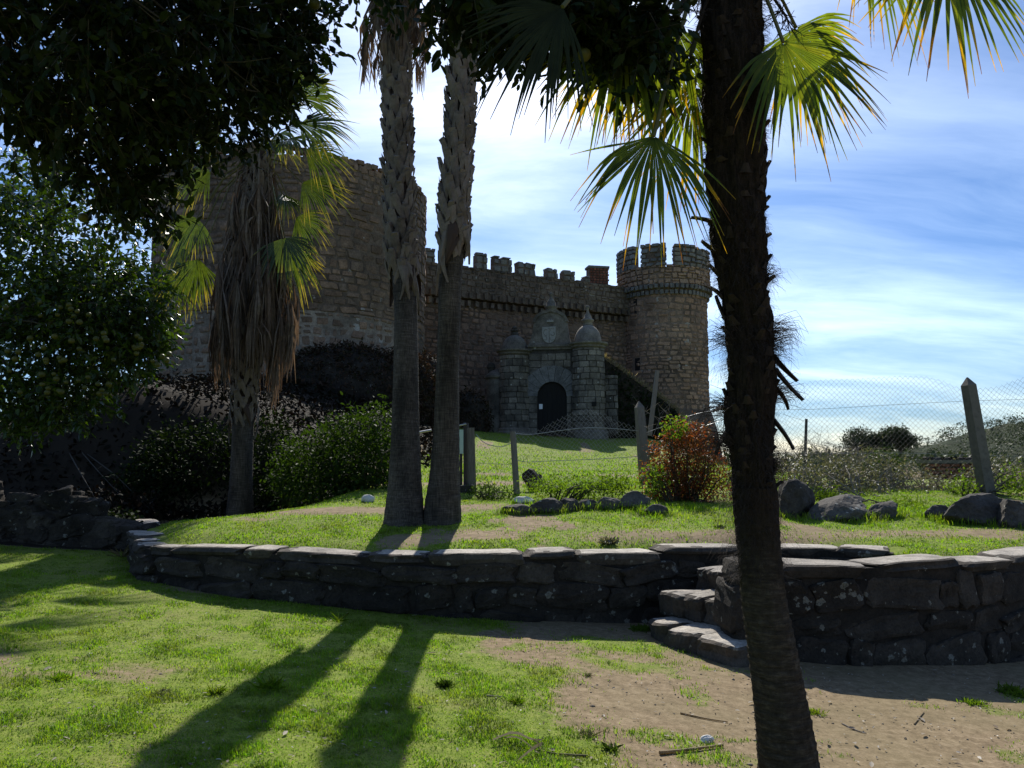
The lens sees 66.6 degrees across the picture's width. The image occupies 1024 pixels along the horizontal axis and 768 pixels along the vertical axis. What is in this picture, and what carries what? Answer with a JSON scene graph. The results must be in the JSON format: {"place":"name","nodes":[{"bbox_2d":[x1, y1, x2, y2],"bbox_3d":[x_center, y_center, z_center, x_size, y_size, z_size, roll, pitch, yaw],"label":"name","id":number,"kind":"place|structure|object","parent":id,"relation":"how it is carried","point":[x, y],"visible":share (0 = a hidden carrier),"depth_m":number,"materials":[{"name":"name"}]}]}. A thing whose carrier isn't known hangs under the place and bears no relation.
{"place":"outdoors","nodes":[
{"label":"outdoors","id":0,"kind":"place"},
{"bbox_2d":[0,381,1023,767],"bbox_3d":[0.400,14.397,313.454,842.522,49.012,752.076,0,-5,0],"label":"ground","id":1,"kind":"structure","parent":0,"point":[900,735],"depth_m":6.06,"materials":[{"name":"green plant"}]},
{"bbox_2d":[0,49,105,257],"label":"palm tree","id":2,"kind":"object","parent":1,"relation":"on","point":[90,108],"depth_m":20.49,"materials":[{"name":"green plant"}]},
{"bbox_2d":[45,668,73,682],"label":"weed","id":3,"kind":"object","parent":1,"relation":"on","point":[60,676],"visible":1,"depth_m":5.00,"materials":[{"name":"green plant"}]},
{"bbox_2d":[0,481,159,548],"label":"rubble wall","id":4,"kind":"structure","parent":1,"relation":"on","point":[67,516],"depth_m":10.44,"materials":[{"name":"stone"}]},
{"bbox_2d":[0,147,194,456],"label":"citrus tree","id":5,"kind":"object","parent":1,"relation":"on","point":[64,310],"visible":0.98,"depth_m":9.99,"materials":[{"name":"green plant"}]},
{"bbox_2d":[0,358,198,520],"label":"ivy bank","id":6,"kind":"structure","parent":1,"relation":"on","point":[128,505],"depth_m":14.96,"materials":[{"name":"green plant"}]},
{"bbox_2d":[107,545,128,556],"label":"weed","id":7,"kind":"object","parent":1,"relation":"on","point":[125,553],"visible":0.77,"depth_m":9.82,"materials":[{"name":"green plant"}]},
{"bbox_2d":[107,506,143,521],"bbox_3d":[-10.628,2.193,12.588,10.844,0.816,3.838,0,-5,0],"label":"ground ivy","id":8,"kind":"object","parent":1,"relation":"on","point":[118,515],"visible":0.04,"depth_m":12.34,"materials":[{"name":"green plant"}]},
{"bbox_2d":[151,688,170,695],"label":"weed","id":9,"kind":"object","parent":1,"relation":"on","point":[161,692],"visible":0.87,"depth_m":4.84,"materials":[{"name":"green plant"}]},
{"bbox_2d":[99,406,315,513],"bbox_3d":[-6.029,1.626,16.221,4.842,2.402,2.630,0,-5,0],"label":"ivy bush","id":10,"kind":"object","parent":1,"relation":"on","point":[153,467],"visible":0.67,"depth_m":16.08,"materials":[{"name":"green plant"}]},
{"bbox_2d":[203,683,227,695],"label":"weed","id":11,"kind":"object","parent":1,"relation":"on","point":[216,690],"visible":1,"depth_m":4.91,"materials":[{"name":"green plant"}]},
{"bbox_2d":[0,372,432,522],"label":"undergrowth","id":12,"kind":"object","parent":1,"relation":"on","point":[331,396],"visible":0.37,"depth_m":18.66,"materials":[{"name":"green plant"}]},
{"bbox_2d":[155,66,358,515],"bbox_3d":[-5.014,-1.996,15.325,4.111,9.678,1.958,0,-5,0],"label":"palm tree","id":13,"kind":"object","parent":1,"relation":"on","point":[255,322],"visible":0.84,"depth_m":14.97,"materials":[{"name":"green plant"}]},
{"bbox_2d":[247,671,284,691],"bbox_3d":[-1.590,1.929,5.102,0.250,0.112,0.312,4,-7,-38],"label":"weed","id":14,"kind":"object","parent":1,"relation":"on","point":[272,683],"visible":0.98,"depth_m":5.05,"materials":[{"name":"green plant"}]},
{"bbox_2d":[147,142,426,380],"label":"castle tower","id":15,"kind":"structure","parent":1,"relation":"on","point":[350,302],"depth_m":37.92,"materials":[{"name":"stone"}]},
{"bbox_2d":[255,391,391,510],"bbox_3d":[-3.295,1.339,14.350,2.993,2.380,2.626,0,-5,0],"label":"ivy bush","id":16,"kind":"object","parent":1,"relation":"on","point":[342,479],"visible":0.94,"depth_m":13.87,"materials":[{"name":"green plant"}]},
{"bbox_2d":[314,410,390,435],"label":"bare stems","id":17,"kind":"object","parent":16,"relation":"on","point":[362,424],"visible":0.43,"depth_m":14.27,"materials":[{"name":"plant"}]},
{"bbox_2d":[330,612,349,622],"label":"weed","id":18,"kind":"object","parent":1,"relation":"on","point":[337,619],"visible":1,"depth_m":7.16,"materials":[{"name":"green plant"}]},
{"bbox_2d":[0,0,704,250],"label":"citrus tree","id":19,"kind":"object","parent":1,"relation":"on","point":[260,53],"visible":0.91,"depth_m":4.25,"materials":[{"name":"green plant"}]},
{"bbox_2d":[361,494,374,501],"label":"rock","id":20,"kind":"object","parent":1,"relation":"on","point":[368,498],"visible":0.81,"depth_m":11.94,"materials":[{"name":"stone"}]},
{"bbox_2d":[280,336,494,432],"bbox_3d":[-5.473,1.565,38.948,15.248,7.293,6.395,5,-7,-42],"label":"bush","id":21,"kind":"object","parent":1,"relation":"on","point":[360,371],"depth_m":35.99,"materials":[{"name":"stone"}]},
{"bbox_2d":[357,0,431,526],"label":"palm tree","id":22,"kind":"object","parent":1,"relation":"on","point":[404,507],"visible":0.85,"depth_m":10.51,"materials":[{"name":"brown plant"}]},
{"bbox_2d":[433,676,454,688],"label":"weed","id":23,"kind":"object","parent":1,"relation":"on","point":[444,683],"visible":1,"depth_m":5.35,"materials":[{"name":"green plant"}]},
{"bbox_2d":[420,422,473,492],"bbox_3d":[-1.157,1.325,13.663,1.028,1.328,0.585,0,-5,0],"label":"information sign","id":24,"kind":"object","parent":1,"relation":"on","point":[465,425],"depth_m":13.81,"materials":[{"name":"metal"}]},
{"bbox_2d":[424,3,478,525],"bbox_3d":[-0.584,-3.495,10.246,3.821,10.816,2.206,0,-5,0],"label":"palm tree","id":25,"kind":"object","parent":1,"relation":"on","point":[442,506],"visible":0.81,"depth_m":9.71,"materials":[{"name":"brown plant"}]},
{"bbox_2d":[459,430,462,453],"bbox_3d":[-1.160,1.516,15.957,0.323,1.164,0.088,1,-5,-9],"label":"sign board","id":26,"kind":"object","parent":1,"relation":"on","point":[461,440],"depth_m":15.96,"materials":[{"name":"metal"}]},
{"bbox_2d":[463,472,520,500],"bbox_3d":[-0.298,1.644,12.337,0.822,0.503,1.151,4,-7,-34],"label":"weed patch","id":27,"kind":"object","parent":1,"relation":"on","point":[489,493],"visible":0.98,"depth_m":12.24,"materials":[{"name":"green plant"}]},
{"bbox_2d":[126,519,893,623],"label":"retaining wall","id":28,"kind":"structure","parent":1,"relation":"on","point":[564,584],"depth_m":7.91,"materials":[{"name":"stone"}]},
{"bbox_2d":[0,544,1023,767],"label":"grass","id":29,"kind":"structure","parent":1,"relation":"on","point":[274,716],"depth_m":5.04,"materials":[{"name":"green plant"}]},
{"bbox_2d":[3,589,1023,767],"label":"fallen leaves","id":30,"kind":"object","parent":1,"relation":"on","point":[871,763],"visible":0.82,"depth_m":4.86,"materials":[{"name":"brown plant"}]},
{"bbox_2d":[13,627,1018,766],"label":"pebbles","id":31,"kind":"object","parent":1,"relation":"on","point":[749,764],"visible":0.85,"depth_m":5.25,"materials":[{"name":"grey stone"}]},
{"bbox_2d":[500,504,532,514],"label":"rock","id":32,"kind":"object","parent":1,"relation":"on","point":[517,507],"visible":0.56,"depth_m":10.39,"materials":[{"name":"stone"}]},
{"bbox_2d":[505,695,528,704],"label":"weed","id":33,"kind":"object","parent":1,"relation":"on","point":[515,700],"visible":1,"depth_m":5.11,"materials":[{"name":"green plant"}]},
{"bbox_2d":[493,731,544,759],"bbox_3d":[0.068,1.978,4.288,0.255,0.041,0.338,3,-6,-28],"label":"dry palm leaf","id":34,"kind":"object","parent":1,"relation":"on","point":[527,737],"visible":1,"depth_m":4.36,"materials":[{"name":"brown plant"}]},
{"bbox_2d":[514,496,533,503],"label":"rock","id":35,"kind":"object","parent":1,"relation":"on","point":[522,499],"visible":0.59,"depth_m":11.40,"materials":[{"name":"stone"}]},
{"bbox_2d":[424,248,630,435],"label":"castle wall","id":36,"kind":"structure","parent":1,"relation":"on","point":[500,299],"depth_m":53.31,"materials":[{"name":"stone"}]},
{"bbox_2d":[585,265,609,283],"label":"brick chimney","id":37,"kind":"object","parent":36,"relation":"on","point":[598,274],"visible":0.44,"depth_m":58.08,"materials":[{"name":"brick"}]},
{"bbox_2d":[522,468,542,490],"bbox_3d":[0.380,1.720,13.858,0.410,0.447,0.326,0,-5,0],"label":"rock","id":38,"kind":"object","parent":1,"relation":"on","point":[526,474],"visible":0.58,"depth_m":13.79,"materials":[{"name":"grey stone"}]},
{"bbox_2d":[530,498,562,512],"bbox_3d":[0.457,1.698,10.577,0.479,0.311,0.311,0,-5,-3],"label":"rock","id":39,"kind":"object","parent":1,"relation":"on","point":[549,504],"visible":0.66,"depth_m":10.47,"materials":[{"name":"stone"}]},
{"bbox_2d":[485,292,617,439],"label":"castle gatehouse","id":40,"kind":"object","parent":1,"relation":"on","point":[554,370],"visible":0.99,"depth_m":47.10,"materials":[{"name":"stone"}]},
{"bbox_2d":[538,382,566,433],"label":"door","id":41,"kind":"structure","parent":40,"relation":"in","point":[553,397],"depth_m":47.21,"materials":[{"name":"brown wood"}]},
{"bbox_2d":[538,749,587,756],"bbox_3d":[0.275,2.028,4.280,0.282,0.028,0.032,-1,-5,7],"label":"stick","id":42,"kind":"object","parent":1,"relation":"on","point":[583,755],"visible":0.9,"depth_m":4.27,"materials":[{"name":"brown wood"}]},
{"bbox_2d":[561,498,578,511],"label":"rock","id":43,"kind":"object","parent":1,"relation":"on","point":[569,502],"visible":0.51,"depth_m":10.65,"materials":[{"name":"stone"}]},
{"bbox_2d":[517,464,641,500],"bbox_3d":[1.076,1.548,11.995,2.028,0.641,1.218,1,-6,-10],"label":"weed patch","id":44,"kind":"object","parent":1,"relation":"on","point":[589,487],"visible":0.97,"depth_m":11.91,"materials":[{"name":"green plant"}]},
{"bbox_2d":[370,427,799,488],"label":"grass","id":45,"kind":"structure","parent":1,"relation":"on","point":[490,477],"depth_m":23.14,"materials":[{"name":"green plant"}]},
{"bbox_2d":[578,499,597,509],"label":"rock","id":46,"kind":"object","parent":1,"relation":"on","point":[584,502],"visible":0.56,"depth_m":10.73,"materials":[{"name":"stone"}]},
{"bbox_2d":[156,484,1023,555],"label":"grass","id":47,"kind":"structure","parent":1,"relation":"on","point":[701,507],"depth_m":9.60,"materials":[{"name":"green plant"}]},
{"bbox_2d":[579,725,602,737],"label":"weed","id":48,"kind":"object","parent":1,"relation":"on","point":[589,732],"visible":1,"depth_m":4.57,"materials":[{"name":"green plant"}]},
{"bbox_2d":[467,370,718,493],"bbox_3d":[1.445,0.940,13.595,4.412,2.443,0.974,-1,-5,9],"label":"wire fence","id":49,"kind":"object","parent":1,"relation":"on","point":[642,433],"visible":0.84,"depth_m":13.48,"materials":[{"name":"grey metal"}]},
{"bbox_2d":[597,535,619,544],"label":"weed","id":50,"kind":"object","parent":1,"relation":"on","point":[608,540],"visible":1,"depth_m":8.52,"materials":[{"name":"green plant"}]},
{"bbox_2d":[597,497,621,509],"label":"rock","id":51,"kind":"object","parent":1,"relation":"on","point":[606,501],"visible":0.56,"depth_m":10.77,"materials":[{"name":"stone"}]},
{"bbox_2d":[601,741,623,751],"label":"weed","id":52,"kind":"object","parent":1,"relation":"on","point":[610,747],"visible":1,"depth_m":4.38,"materials":[{"name":"green plant"}]},
{"bbox_2d":[619,491,649,509],"bbox_3d":[1.711,1.665,10.939,0.475,0.333,0.335,0,-5,3],"label":"rock","id":53,"kind":"object","parent":1,"relation":"on","point":[634,498],"visible":0.7,"depth_m":10.86,"materials":[{"name":"stone"}]},
{"bbox_2d":[627,623,650,632],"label":"weed","id":54,"kind":"object","parent":1,"relation":"on","point":[640,627],"visible":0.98,"depth_m":7.64,"materials":[{"name":"green plant"}]},
{"bbox_2d":[604,353,690,447],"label":"ruined wall","id":55,"kind":"structure","parent":1,"relation":"on","point":[629,386],"depth_m":48.41,"materials":[{"name":"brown stone"}]},
{"bbox_2d":[649,444,660,457],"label":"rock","id":56,"kind":"object","parent":1,"relation":"on","point":[652,454],"visible":0.3,"depth_m":17.37,"materials":[{"name":"stone"}]},
{"bbox_2d":[645,504,667,514],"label":"rock","id":57,"kind":"object","parent":1,"relation":"on","point":[652,508],"visible":0.73,"depth_m":10.39,"materials":[{"name":"stone"}]},
{"bbox_2d":[633,414,689,501],"bbox_3d":[2.309,1.148,11.862,1.133,1.400,0.686,4,-7,-39],"label":"leafy sapling","id":58,"kind":"object","parent":1,"relation":"on","point":[653,481],"visible":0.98,"depth_m":11.84,"materials":[{"name":"green plant"}]},
{"bbox_2d":[616,242,722,461],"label":"crenellated tower","id":59,"kind":"structure","parent":1,"relation":"on","point":[666,325],"depth_m":56.37,"materials":[{"name":"stone"}]},
{"bbox_2d":[632,411,732,502],"bbox_3d":[2.760,1.184,12.325,1.733,1.560,1.420,0,-5,0],"label":"rusty shrub","id":60,"kind":"object","parent":1,"relation":"on","point":[686,485],"visible":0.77,"depth_m":12.10,"materials":[{"name":"red plant"}]},
{"bbox_2d":[632,395,776,445],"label":"bare stems","id":61,"kind":"object","parent":60,"relation":"attached to","point":[678,420],"visible":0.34,"depth_m":12.92,"materials":[{"name":"brown plant"}]},
{"bbox_2d":[659,744,722,754],"bbox_3d":[1.027,2.074,4.435,0.448,0.041,0.028,2,-6,-25],"label":"stick","id":62,"kind":"object","parent":1,"relation":"on","point":[661,752],"visible":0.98,"depth_m":4.40,"materials":[{"name":"brown wood"}]},
{"bbox_2d":[680,712,727,721],"bbox_3d":[1.236,2.154,5.035,0.301,0.028,0.029,-2,-6,23],"label":"stick","id":63,"kind":"object","parent":1,"relation":"on","point":[701,717],"visible":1,"depth_m":5.03,"materials":[{"name":"brown wood"}]},
{"bbox_2d":[700,735,713,742],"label":"rock","id":64,"kind":"object","parent":1,"relation":"on","point":[707,738],"visible":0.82,"depth_m":4.59,"materials":[{"name":"stone"}]},
{"bbox_2d":[648,558,784,667],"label":"stone stairs","id":65,"kind":"structure","parent":1,"relation":"on","point":[690,624],"depth_m":7.17,"materials":[{"name":"grey stone"}]},
{"bbox_2d":[464,0,1023,767],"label":"fan palm","id":66,"kind":"object","parent":1,"relation":"on","point":[744,76],"visible":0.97,"depth_m":3.88,"materials":[{"name":"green plant"}]},
{"bbox_2d":[495,478,1023,528],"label":"rocks","id":67,"kind":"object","parent":1,"relation":"on","point":[598,507],"depth_m":10.30,"materials":[{"name":"grey stone"}]},
{"bbox_2d":[778,479,814,516],"bbox_3d":[3.772,1.592,10.443,0.501,0.651,0.519,-4,-7,34],"label":"rock","id":68,"kind":"object","parent":1,"relation":"on","point":[799,494],"visible":0.66,"depth_m":10.27,"materials":[{"name":"stone"}]},
{"bbox_2d":[809,707,828,716],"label":"weed","id":69,"kind":"object","parent":1,"relation":"on","point":[814,711],"visible":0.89,"depth_m":5.31,"materials":[{"name":"green plant"}]},
{"bbox_2d":[806,494,866,521],"bbox_3d":[4.267,1.692,10.293,1.073,0.382,0.649,-13,0,-24],"label":"rock","id":70,"kind":"object","parent":1,"relation":"on","point":[848,506],"visible":0.75,"depth_m":10.07,"materials":[{"name":"stone"}]},
{"bbox_2d":[839,424,884,454],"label":"pine tree","id":71,"kind":"object","parent":1,"relation":"on","point":[855,436],"visible":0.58,"depth_m":168.57,"materials":[{"name":"green plant"}]},
{"bbox_2d":[712,547,1023,666],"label":"retaining wall","id":72,"kind":"structure","parent":1,"relation":"on","point":[919,609],"depth_m":6.89,"materials":[{"name":"stone"}]},
{"bbox_2d":[723,412,1023,479],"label":"woodland","id":73,"kind":"object","parent":1,"relation":"on","point":[959,453],"visible":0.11,"depth_m":242.84,"materials":[{"name":"green plant"}]},
{"bbox_2d":[809,480,939,509],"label":"grass bank","id":74,"kind":"structure","parent":1,"relation":"on","point":[818,495],"depth_m":11.54,"materials":[{"name":"green plant"}]},
{"bbox_2d":[863,429,896,455],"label":"pine tree","id":75,"kind":"object","parent":1,"relation":"on","point":[885,435],"visible":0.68,"depth_m":167.78,"materials":[{"name":"green plant"}]},
{"bbox_2d":[850,442,910,484],"bbox_3d":[7.311,1.605,15.417,1.057,0.909,1.075,1,-6,-13],"label":"dark bush","id":76,"kind":"object","parent":1,"relation":"on","point":[883,462],"visible":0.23,"depth_m":15.34,"materials":[{"name":"green plant"}]},
{"bbox_2d":[867,500,897,518],"bbox_3d":[4.965,1.730,10.419,0.584,0.320,0.361,-14,3,-35],"label":"rock","id":77,"kind":"object","parent":1,"relation":"on","point":[889,507],"visible":0.73,"depth_m":10.30,"materials":[{"name":"stone"}]},
{"bbox_2d":[774,436,1023,501],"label":"bramble thicket","id":78,"kind":"object","parent":1,"relation":"on","point":[877,485],"visible":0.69,"depth_m":14.03,"materials":[{"name":"green plant"}]},
{"bbox_2d":[775,429,881,465],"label":"bare stems","id":79,"kind":"object","parent":78,"relation":"on","point":[821,446],"visible":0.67,"depth_m":14.52,"materials":[{"name":"plant"}]},
{"bbox_2d":[775,376,1023,494],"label":"chain link fence","id":80,"kind":"object","parent":1,"relation":"on","point":[981,458],"visible":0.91,"depth_m":13.45,"materials":[{"name":"metal"}]},
{"bbox_2d":[878,423,921,453],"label":"pine tree","id":81,"kind":"object","parent":1,"relation":"on","point":[905,436],"visible":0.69,"depth_m":167.91,"materials":[{"name":"green plant"}]},
{"bbox_2d":[921,505,947,519],"bbox_3d":[5.676,1.748,10.369,0.453,0.292,0.298,3,-6,-5],"label":"rock","id":82,"kind":"object","parent":1,"relation":"on","point":[942,509],"visible":0.37,"depth_m":10.30,"materials":[{"name":"stone"}]},
{"bbox_2d":[916,457,993,479],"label":"brick wall","id":83,"kind":"structure","parent":1,"relation":"on","point":[925,461],"depth_m":18.91,"materials":[{"name":"brick"}]},
{"bbox_2d":[942,493,1001,525],"bbox_3d":[5.979,1.658,10.027,0.877,0.516,0.602,-2,-6,18],"label":"rock","id":84,"kind":"object","parent":1,"relation":"on","point":[982,507],"visible":0.62,"depth_m":9.87,"materials":[{"name":"stone"}]},
{"bbox_2d":[955,696,992,708],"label":"weed","id":85,"kind":"object","parent":1,"relation":"on","point":[972,702],"visible":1,"depth_m":5.75,"materials":[{"name":"green plant"}]},
{"bbox_2d":[941,455,1023,498],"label":"yellow bush","id":86,"kind":"object","parent":1,"relation":"on","point":[964,485],"visible":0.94,"depth_m":13.16,"materials":[{"name":"green plant"}]},
{"bbox_2d":[993,680,1023,697],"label":"weed","id":87,"kind":"object","parent":1,"relation":"on","point":[1016,690],"visible":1,"depth_m":6.11,"materials":[{"name":"green plant"}]},
{"bbox_2d":[997,499,1023,528],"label":"rock","id":88,"kind":"object","parent":1,"relation":"on","point":[1011,513],"visible":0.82,"depth_m":9.61,"materials":[{"name":"stone"}]},
{"bbox_2d":[0,0,1023,458],"label":"sky","id":89,"kind":"structure","parent":0,"point":[908,262],"materials":[{"name":"blue"}]},
{"bbox_2d":[795,423,1023,462],"bbox_3d":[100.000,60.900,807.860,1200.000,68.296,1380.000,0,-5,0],"label":"hills","id":90,"kind":"structure","parent":0,"point":[967,443],"depth_m":282.54,"materials":[{"name":"green plant"}]}
]}

